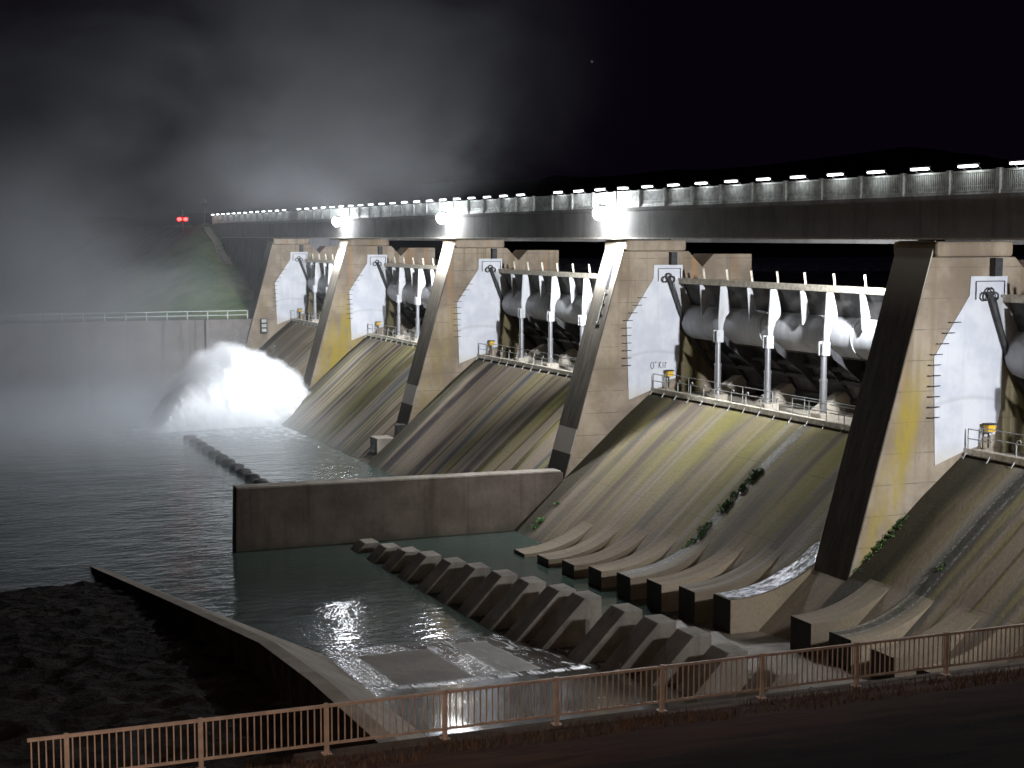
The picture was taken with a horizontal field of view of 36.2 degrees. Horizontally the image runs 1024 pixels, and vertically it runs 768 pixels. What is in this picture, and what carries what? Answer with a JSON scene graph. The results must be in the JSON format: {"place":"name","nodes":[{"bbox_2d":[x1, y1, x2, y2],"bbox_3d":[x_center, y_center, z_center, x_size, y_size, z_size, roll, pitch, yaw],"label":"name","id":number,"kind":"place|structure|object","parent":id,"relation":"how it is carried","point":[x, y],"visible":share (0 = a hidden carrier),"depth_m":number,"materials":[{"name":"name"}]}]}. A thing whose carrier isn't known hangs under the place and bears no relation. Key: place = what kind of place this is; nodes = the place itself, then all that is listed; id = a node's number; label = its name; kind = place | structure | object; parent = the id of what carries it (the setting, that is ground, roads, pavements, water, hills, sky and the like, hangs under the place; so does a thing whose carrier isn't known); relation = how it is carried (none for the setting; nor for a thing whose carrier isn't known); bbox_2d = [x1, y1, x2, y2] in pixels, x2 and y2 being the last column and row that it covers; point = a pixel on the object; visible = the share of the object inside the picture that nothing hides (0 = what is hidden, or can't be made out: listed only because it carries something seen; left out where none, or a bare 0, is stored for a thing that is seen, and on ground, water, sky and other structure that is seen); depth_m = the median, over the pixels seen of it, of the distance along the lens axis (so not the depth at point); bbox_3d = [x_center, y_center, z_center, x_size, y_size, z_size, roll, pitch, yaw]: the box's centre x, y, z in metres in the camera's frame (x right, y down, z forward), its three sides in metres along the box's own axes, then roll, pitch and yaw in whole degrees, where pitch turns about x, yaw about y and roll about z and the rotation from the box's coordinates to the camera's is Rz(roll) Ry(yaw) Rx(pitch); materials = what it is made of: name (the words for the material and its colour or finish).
{"place":"outdoors","nodes":[
{"label":"outdoors","id":0,"kind":"place"},
{"bbox_2d":[0,223,253,322],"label":"grass hill","id":1,"kind":"structure","parent":0,"point":[162,270],"depth_m":227.44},
{"bbox_2d":[176,210,188,231],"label":"signal","id":2,"kind":"object","parent":1,"relation":"on","point":[182,218],"visible":1,"depth_m":243.42,"materials":[{"name":"metal"}]},
{"bbox_2d":[201,227,231,263],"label":"stairway","id":3,"kind":"object","parent":1,"relation":"on","point":[215,241],"visible":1,"depth_m":227.77,"materials":[{"name":"concrete"}]},
{"bbox_2d":[0,581,337,767],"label":"rocky bank","id":4,"kind":"structure","parent":0,"point":[82,656],"depth_m":51.35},
{"bbox_2d":[201,198,207,222],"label":"lamp post","id":5,"kind":"object","parent":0,"point":[204,201],"visible":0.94,"depth_m":246.29,"materials":[{"name":"metal"}]},
{"bbox_2d":[298,254,334,322],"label":"flap gate","id":6,"kind":"structure","parent":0,"point":[317,273],"depth_m":198.06,"materials":[{"name":"metal"}]},
{"bbox_2d":[0,394,678,651],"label":"water","id":7,"kind":"structure","parent":0,"point":[86,483],"depth_m":104.24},
{"bbox_2d":[183,435,196,440],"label":"float","id":8,"kind":"object","parent":7,"relation":"on","point":[187,437],"visible":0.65,"depth_m":153.90,"materials":[{"name":"black concrete"}]},
{"bbox_2d":[189,438,201,443],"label":"float","id":9,"kind":"object","parent":7,"relation":"on","point":[194,441],"visible":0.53,"depth_m":151.03,"materials":[{"name":"black concrete"}]},
{"bbox_2d":[194,441,207,447],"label":"float","id":10,"kind":"object","parent":7,"relation":"on","point":[201,444],"visible":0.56,"depth_m":148.32,"materials":[{"name":"black concrete"}]},
{"bbox_2d":[201,446,214,451],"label":"float","id":11,"kind":"object","parent":7,"relation":"on","point":[206,448],"visible":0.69,"depth_m":145.45,"materials":[{"name":"black concrete"}]},
{"bbox_2d":[208,450,221,456],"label":"float","id":12,"kind":"object","parent":7,"relation":"on","point":[212,453],"visible":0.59,"depth_m":142.65,"materials":[{"name":"black concrete"}]},
{"bbox_2d":[133,341,308,432],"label":"water jet","id":13,"kind":"object","parent":7,"relation":"on","point":[231,389],"visible":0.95,"depth_m":164.47},
{"bbox_2d":[215,454,228,460],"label":"float","id":14,"kind":"object","parent":7,"relation":"on","point":[219,457],"visible":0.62,"depth_m":139.85,"materials":[{"name":"black concrete"}]},
{"bbox_2d":[221,459,235,465],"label":"float","id":15,"kind":"object","parent":7,"relation":"on","point":[226,462],"visible":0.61,"depth_m":137.00,"materials":[{"name":"black concrete"}]},
{"bbox_2d":[229,463,244,469],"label":"float","id":16,"kind":"object","parent":7,"relation":"on","point":[235,466],"visible":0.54,"depth_m":134.22,"materials":[{"name":"black concrete"}]},
{"bbox_2d":[236,468,251,475],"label":"float","id":17,"kind":"object","parent":7,"relation":"on","point":[242,471],"visible":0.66,"depth_m":131.44,"materials":[{"name":"black concrete"}]},
{"bbox_2d":[244,473,259,480],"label":"float","id":18,"kind":"object","parent":7,"relation":"on","point":[250,476],"visible":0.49,"depth_m":128.61,"materials":[{"name":"black concrete"}]},
{"bbox_2d":[252,478,268,483],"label":"float","id":19,"kind":"object","parent":7,"relation":"on","point":[259,480],"visible":0.45,"depth_m":125.87,"materials":[{"name":"black concrete"}]},
{"bbox_2d":[0,147,1023,290],"bbox_3d":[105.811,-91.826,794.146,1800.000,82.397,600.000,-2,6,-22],"label":"hills","id":20,"kind":"structure","parent":0,"point":[31,249],"depth_m":712.56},
{"bbox_2d":[0,0,1023,221],"label":"sky","id":21,"kind":"structure","parent":0,"point":[109,108],"materials":[{"name":"black"}]},
{"bbox_2d":[317,616,876,736],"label":"apron floor","id":22,"kind":"structure","parent":0,"point":[385,670],"depth_m":69.82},
{"bbox_2d":[90,566,425,747],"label":"end sill","id":23,"kind":"structure","parent":22,"relation":"on","point":[293,675],"depth_m":53.04,"materials":[{"name":"concrete"}]},
{"bbox_2d":[351,538,378,552],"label":"baffle block","id":24,"kind":"structure","parent":22,"relation":"on","point":[365,545],"depth_m":99.48,"materials":[{"name":"concrete"}]},
{"bbox_2d":[367,543,400,562],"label":"baffle block","id":25,"kind":"structure","parent":22,"relation":"on","point":[382,553],"depth_m":96.39,"materials":[{"name":"concrete"}]},
{"bbox_2d":[381,546,419,571],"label":"baffle block","id":26,"kind":"structure","parent":22,"relation":"on","point":[399,559],"depth_m":93.88,"materials":[{"name":"concrete"}]},
{"bbox_2d":[397,550,440,581],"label":"baffle block","id":27,"kind":"structure","parent":22,"relation":"on","point":[421,565],"depth_m":91.37,"materials":[{"name":"concrete"}]},
{"bbox_2d":[417,557,465,593],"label":"baffle block","id":28,"kind":"structure","parent":22,"relation":"on","point":[441,574],"depth_m":88.40,"materials":[{"name":"concrete"}]},
{"bbox_2d":[435,562,489,604],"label":"baffle block","id":29,"kind":"structure","parent":22,"relation":"on","point":[464,583],"depth_m":85.81,"materials":[{"name":"concrete"}]},
{"bbox_2d":[457,569,517,616],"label":"baffle block","id":30,"kind":"structure","parent":22,"relation":"on","point":[489,592],"depth_m":83.04,"materials":[{"name":"concrete"}]},
{"bbox_2d":[479,576,545,629],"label":"baffle block","id":31,"kind":"structure","parent":22,"relation":"on","point":[515,602],"depth_m":80.36,"materials":[{"name":"concrete"}]},
{"bbox_2d":[504,583,575,640],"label":"baffle block","id":32,"kind":"structure","parent":22,"relation":"on","point":[539,612],"depth_m":77.70,"materials":[{"name":"concrete"}]},
{"bbox_2d":[528,590,601,648],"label":"baffle block","id":33,"kind":"structure","parent":22,"relation":"on","point":[573,619],"depth_m":75.73,"materials":[{"name":"concrete"}]},
{"bbox_2d":[566,603,641,663],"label":"baffle block","id":34,"kind":"structure","parent":22,"relation":"on","point":[608,632],"depth_m":72.41,"materials":[{"name":"concrete"}]},
{"bbox_2d":[599,614,675,674],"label":"baffle block","id":35,"kind":"structure","parent":22,"relation":"on","point":[643,642],"depth_m":70.09,"materials":[{"name":"concrete"}]},
{"bbox_2d":[636,626,710,685],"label":"baffle block","id":36,"kind":"structure","parent":22,"relation":"on","point":[687,644],"depth_m":67.87,"materials":[{"name":"concrete"}]},
{"bbox_2d":[514,375,854,582],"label":"spillway","id":37,"kind":"object","parent":22,"relation":"on","point":[655,466],"visible":0.39,"depth_m":95.45,"materials":[{"name":"concrete"}]},
{"bbox_2d":[531,502,559,528],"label":"weeds","id":38,"kind":"object","parent":37,"relation":"on","point":[540,519],"visible":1,"depth_m":104.92,"materials":[{"name":"green plant"}]},
{"bbox_2d":[514,521,592,556],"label":"chute block","id":39,"kind":"structure","parent":37,"relation":"attached to","point":[574,535],"depth_m":99.13,"materials":[{"name":"concrete"}]},
{"bbox_2d":[537,524,619,566],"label":"chute block","id":40,"kind":"structure","parent":37,"relation":"attached to","point":[599,541],"depth_m":96.19,"materials":[{"name":"concrete"}]},
{"bbox_2d":[562,529,648,576],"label":"chute block","id":41,"kind":"structure","parent":37,"relation":"attached to","point":[624,547],"depth_m":93.25,"materials":[{"name":"concrete"}]},
{"bbox_2d":[588,533,677,587],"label":"chute block","id":42,"kind":"structure","parent":37,"relation":"attached to","point":[604,575],"depth_m":90.32,"materials":[{"name":"concrete"}]},
{"bbox_2d":[616,537,710,599],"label":"chute block","id":43,"kind":"structure","parent":37,"relation":"attached to","point":[631,584],"depth_m":87.37,"materials":[{"name":"concrete"}]},
{"bbox_2d":[664,370,674,387],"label":"junction box","id":44,"kind":"object","parent":37,"relation":"on","point":[669,371],"visible":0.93,"depth_m":109.50,"materials":[{"name":"yellow paint"}]},
{"bbox_2d":[646,542,744,611],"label":"chute block","id":45,"kind":"structure","parent":37,"relation":"attached to","point":[662,595],"depth_m":84.47,"materials":[{"name":"concrete"}]},
{"bbox_2d":[682,467,763,547],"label":"weeds","id":46,"kind":"object","parent":37,"relation":"on","point":[753,475],"visible":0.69,"depth_m":89.89,"materials":[{"name":"green plant"}]},
{"bbox_2d":[678,547,781,622],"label":"chute block","id":47,"kind":"structure","parent":37,"relation":"attached to","point":[695,602],"depth_m":81.57,"materials":[{"name":"concrete"}]},
{"bbox_2d":[650,373,854,433],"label":"catwalk","id":48,"kind":"object","parent":37,"relation":"on","point":[787,415],"visible":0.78,"depth_m":96.61,"materials":[{"name":"beige paint"}]},
{"bbox_2d":[713,553,814,633],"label":"chute block","id":49,"kind":"structure","parent":37,"relation":"attached to","point":[753,613],"depth_m":78.27,"materials":[{"name":"concrete"}]},
{"bbox_2d":[718,541,820,598],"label":"seeping water","id":50,"kind":"structure","parent":37,"relation":"on","point":[804,561],"depth_m":79.45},
{"bbox_2d":[667,268,885,420],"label":"flap gate","id":51,"kind":"structure","parent":37,"relation":"on","point":[813,341],"depth_m":98.69,"materials":[{"name":"metal"}]},
{"bbox_2d":[675,642,747,695],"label":"baffle block","id":52,"kind":"structure","parent":22,"relation":"on","point":[721,650],"depth_m":65.75,"materials":[{"name":"concrete"}]},
{"bbox_2d":[735,664,798,697],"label":"baffle block","id":53,"kind":"structure","parent":22,"relation":"on","point":[773,681],"depth_m":62.87,"materials":[{"name":"concrete"}]},
{"bbox_2d":[810,683,831,687],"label":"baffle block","id":54,"kind":"structure","parent":22,"relation":"on","point":[822,685],"depth_m":61.09,"materials":[{"name":"concrete"}]},
{"bbox_2d":[821,452,1023,662],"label":"spillway","id":55,"kind":"object","parent":22,"relation":"on","point":[963,523],"visible":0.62,"depth_m":72.94,"materials":[{"name":"concrete"}]},
{"bbox_2d":[790,579,891,656],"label":"chute block","id":56,"kind":"structure","parent":55,"relation":"attached to","point":[811,629],"depth_m":73.22,"materials":[{"name":"concrete"}]},
{"bbox_2d":[829,593,933,669],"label":"chute block","id":57,"kind":"structure","parent":55,"relation":"attached to","point":[894,623],"depth_m":70.41,"materials":[{"name":"concrete"}]},
{"bbox_2d":[855,515,908,571],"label":"weeds","id":58,"kind":"object","parent":55,"relation":"on","point":[899,521],"visible":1,"depth_m":76.87,"materials":[{"name":"green plant"}]},
{"bbox_2d":[871,608,979,679],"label":"chute block","id":59,"kind":"structure","parent":55,"relation":"attached to","point":[955,619],"depth_m":67.50,"materials":[{"name":"concrete"}]},
{"bbox_2d":[916,625,1022,674],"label":"chute block","id":60,"kind":"structure","parent":55,"relation":"attached to","point":[984,653],"depth_m":65.04,"materials":[{"name":"concrete"}]},
{"bbox_2d":[982,423,996,447],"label":"junction box","id":61,"kind":"object","parent":55,"relation":"on","point":[990,425],"visible":0.83,"depth_m":78.20,"materials":[{"name":"yellow paint"}]},
{"bbox_2d":[962,428,1023,468],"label":"catwalk","id":62,"kind":"object","parent":55,"relation":"on","point":[1007,458],"visible":1,"depth_m":76.56,"materials":[{"name":"beige paint"}]},
{"bbox_2d":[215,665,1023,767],"bbox_3d":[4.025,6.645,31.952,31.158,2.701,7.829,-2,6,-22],"label":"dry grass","id":63,"kind":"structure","parent":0,"point":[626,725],"depth_m":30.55,"materials":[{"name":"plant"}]},
{"bbox_2d":[253,668,1023,767],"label":"bank","id":64,"kind":"structure","parent":0,"point":[977,726],"depth_m":20.35,"materials":[{"name":"brown plant"}]},
{"bbox_2d":[435,256,1023,287],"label":"reservoir water","id":65,"kind":"structure","parent":0,"point":[850,271],"depth_m":193.77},
{"bbox_2d":[756,390,818,404],"bbox_3d":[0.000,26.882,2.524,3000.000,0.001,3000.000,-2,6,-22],"label":"riverbed ground","id":66,"kind":"structure","parent":0,"point":[759,392],"depth_m":261.36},
{"bbox_2d":[986,291,1023,392],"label":"flap gate","id":67,"kind":"structure","parent":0,"point":[1008,315],"depth_m":78.35,"materials":[{"name":"metal"}]},
{"label":"river water","id":68,"kind":"structure","parent":0,"visible":0},
{"bbox_2d":[0,318,251,399],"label":"training wall","id":69,"kind":"structure","parent":68,"relation":"in","point":[58,359],"depth_m":196.47,"materials":[{"name":"grey concrete"}]},
{"bbox_2d":[0,310,247,322],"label":"wall railing","id":70,"kind":"object","parent":69,"relation":"on","point":[104,317],"depth_m":197.16,"materials":[{"name":"metal"}]},
{"bbox_2d":[222,238,338,317],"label":"abutment","id":71,"kind":"object","parent":68,"relation":"in","point":[247,255],"depth_m":216.08,"materials":[{"name":"concrete"}]},
{"bbox_2d":[212,192,1023,244],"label":"bridge","id":72,"kind":"structure","parent":71,"relation":"on","point":[987,216],"depth_m":96.71,"materials":[{"name":"concrete"}]},
{"bbox_2d":[212,167,1023,222],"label":"bridge railing","id":73,"kind":"object","parent":72,"relation":"on","point":[998,178],"visible":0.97,"depth_m":97.66,"materials":[{"name":"metal"}]},
{"bbox_2d":[332,216,345,225],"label":"floodlight","id":74,"kind":"object","parent":73,"relation":"attached to","point":[336,220],"visible":1,"depth_m":170.18,"materials":[{"name":"glass"}]},
{"bbox_2d":[436,211,452,223],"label":"floodlight","id":75,"kind":"object","parent":73,"relation":"attached to","point":[442,217],"visible":1,"depth_m":138.84,"materials":[{"name":"metal"}]},
{"bbox_2d":[593,204,613,219],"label":"floodlight","id":76,"kind":"object","parent":73,"relation":"attached to","point":[599,211],"visible":1,"depth_m":108.77,"materials":[{"name":"metal"}]},
{"bbox_2d":[641,185,653,189],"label":"rail light","id":77,"kind":"object","parent":73,"relation":"attached to","point":[646,186],"visible":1,"depth_m":103.82,"materials":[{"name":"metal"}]},
{"bbox_2d":[667,183,682,188],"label":"rail light","id":78,"kind":"object","parent":73,"relation":"attached to","point":[675,184],"visible":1,"depth_m":100.28,"materials":[{"name":"metal"}]},
{"bbox_2d":[694,181,710,186],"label":"rail light","id":79,"kind":"object","parent":73,"relation":"attached to","point":[699,182],"visible":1,"depth_m":96.94,"materials":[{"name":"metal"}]},
{"bbox_2d":[724,179,741,184],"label":"rail light","id":80,"kind":"object","parent":73,"relation":"attached to","point":[730,180],"visible":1,"depth_m":93.58,"materials":[{"name":"metal"}]},
{"bbox_2d":[755,177,771,182],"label":"rail light","id":81,"kind":"object","parent":73,"relation":"attached to","point":[761,178],"visible":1,"depth_m":90.32,"materials":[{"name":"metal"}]},
{"bbox_2d":[789,174,808,180],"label":"rail light","id":82,"kind":"object","parent":73,"relation":"attached to","point":[801,176],"visible":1,"depth_m":86.75,"materials":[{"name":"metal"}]},
{"bbox_2d":[826,172,846,178],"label":"rail light","id":83,"kind":"object","parent":73,"relation":"attached to","point":[833,174],"visible":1,"depth_m":83.59,"materials":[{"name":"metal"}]},
{"bbox_2d":[866,169,888,176],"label":"rail light","id":84,"kind":"object","parent":73,"relation":"attached to","point":[878,171],"visible":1,"depth_m":80.03,"materials":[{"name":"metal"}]},
{"bbox_2d":[909,166,933,173],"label":"rail light","id":85,"kind":"object","parent":73,"relation":"attached to","point":[919,168],"visible":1,"depth_m":76.72,"materials":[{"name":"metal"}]},
{"bbox_2d":[956,163,981,170],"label":"rail light","id":86,"kind":"object","parent":73,"relation":"attached to","point":[968,165],"visible":1,"depth_m":73.37,"materials":[{"name":"metal"}]},
{"bbox_2d":[1008,160,1023,167],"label":"rail light","id":87,"kind":"object","parent":73,"relation":"attached to","point":[1012,162],"visible":1,"depth_m":70.33,"materials":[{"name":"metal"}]},
{"bbox_2d":[252,321,316,386],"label":"spillway","id":88,"kind":"object","parent":68,"relation":"in","point":[293,341],"visible":0.08,"depth_m":191.99,"materials":[{"name":"concrete"}]},
{"bbox_2d":[289,310,320,326],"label":"catwalk","id":89,"kind":"object","parent":88,"relation":"on","point":[306,321],"visible":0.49,"depth_m":197.92,"materials":[{"name":"beige paint"}]},
{"bbox_2d":[243,238,337,355],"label":"pier","id":90,"kind":"structure","parent":68,"relation":"in","point":[282,290],"depth_m":203.09,"materials":[{"name":"concrete"}]},
{"bbox_2d":[260,318,267,332],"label":"panel box","id":91,"kind":"object","parent":90,"relation":"attached to","point":[263,326],"visible":1,"depth_m":202.20,"materials":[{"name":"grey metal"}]},
{"bbox_2d":[281,325,421,458],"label":"spillway","id":92,"kind":"object","parent":68,"relation":"in","point":[350,404],"visible":0.17,"depth_m":157.01,"materials":[{"name":"concrete"}]},
{"bbox_2d":[365,324,419,346],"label":"catwalk","id":93,"kind":"object","parent":92,"relation":"on","point":[398,339],"visible":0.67,"depth_m":165.15,"materials":[{"name":"beige paint"}]},
{"bbox_2d":[377,257,437,341],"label":"flap gate","id":94,"kind":"structure","parent":92,"relation":"on","point":[409,286],"depth_m":166.45,"materials":[{"name":"metal"}]},
{"bbox_2d":[301,238,434,389],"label":"pier","id":95,"kind":"structure","parent":68,"relation":"in","point":[358,301],"depth_m":171.77,"materials":[{"name":"concrete"}]},
{"bbox_2d":[232,468,562,551],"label":"dividing wall","id":96,"kind":"structure","parent":68,"relation":"in","point":[294,514],"depth_m":103.11,"materials":[{"name":"grey concrete"}]},
{"bbox_2d":[360,238,558,462],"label":"pier","id":97,"kind":"structure","parent":68,"relation":"in","point":[465,315],"depth_m":140.44,"materials":[{"name":"concrete"}]},
{"bbox_2d":[370,424,405,453],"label":"concrete block","id":98,"kind":"structure","parent":97,"relation":"attached to","point":[378,443],"depth_m":139.12,"materials":[{"name":"concrete"}]},
{"bbox_2d":[368,344,577,475],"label":"spillway","id":99,"kind":"object","parent":68,"relation":"in","point":[480,415],"visible":0.26,"depth_m":127.77,"materials":[{"name":"concrete"}]},
{"bbox_2d":[488,340,494,353],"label":"junction box","id":100,"kind":"object","parent":99,"relation":"on","point":[491,341],"visible":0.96,"depth_m":140.86,"materials":[{"name":"yellow paint"}]},
{"bbox_2d":[476,343,575,376],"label":"catwalk","id":101,"kind":"object","parent":99,"relation":"on","point":[533,366],"visible":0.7,"depth_m":130.73,"materials":[{"name":"beige paint"}]},
{"bbox_2d":[490,261,597,368],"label":"flap gate","id":102,"kind":"structure","parent":99,"relation":"on","point":[550,309],"depth_m":133.50,"materials":[{"name":"metal"}]},
{"bbox_2d":[548,239,751,478],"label":"pier","id":103,"kind":"structure","parent":68,"relation":"in","point":[635,337],"depth_m":109.12,"materials":[{"name":"concrete"}]},
{"bbox_2d":[293,661,1023,761],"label":"training wall","id":104,"kind":"structure","parent":68,"relation":"in","point":[312,755],"depth_m":36.42,"materials":[{"name":"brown concrete"}]},
{"bbox_2d":[27,623,1023,767],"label":"metal railing","id":105,"kind":"object","parent":104,"relation":"on","point":[662,701],"visible":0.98,"depth_m":35.39,"materials":[{"name":"metal"}]},
{"bbox_2d":[759,240,1023,640],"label":"pier","id":106,"kind":"structure","parent":68,"relation":"in","point":[938,380],"depth_m":77.68,"materials":[{"name":"concrete"}]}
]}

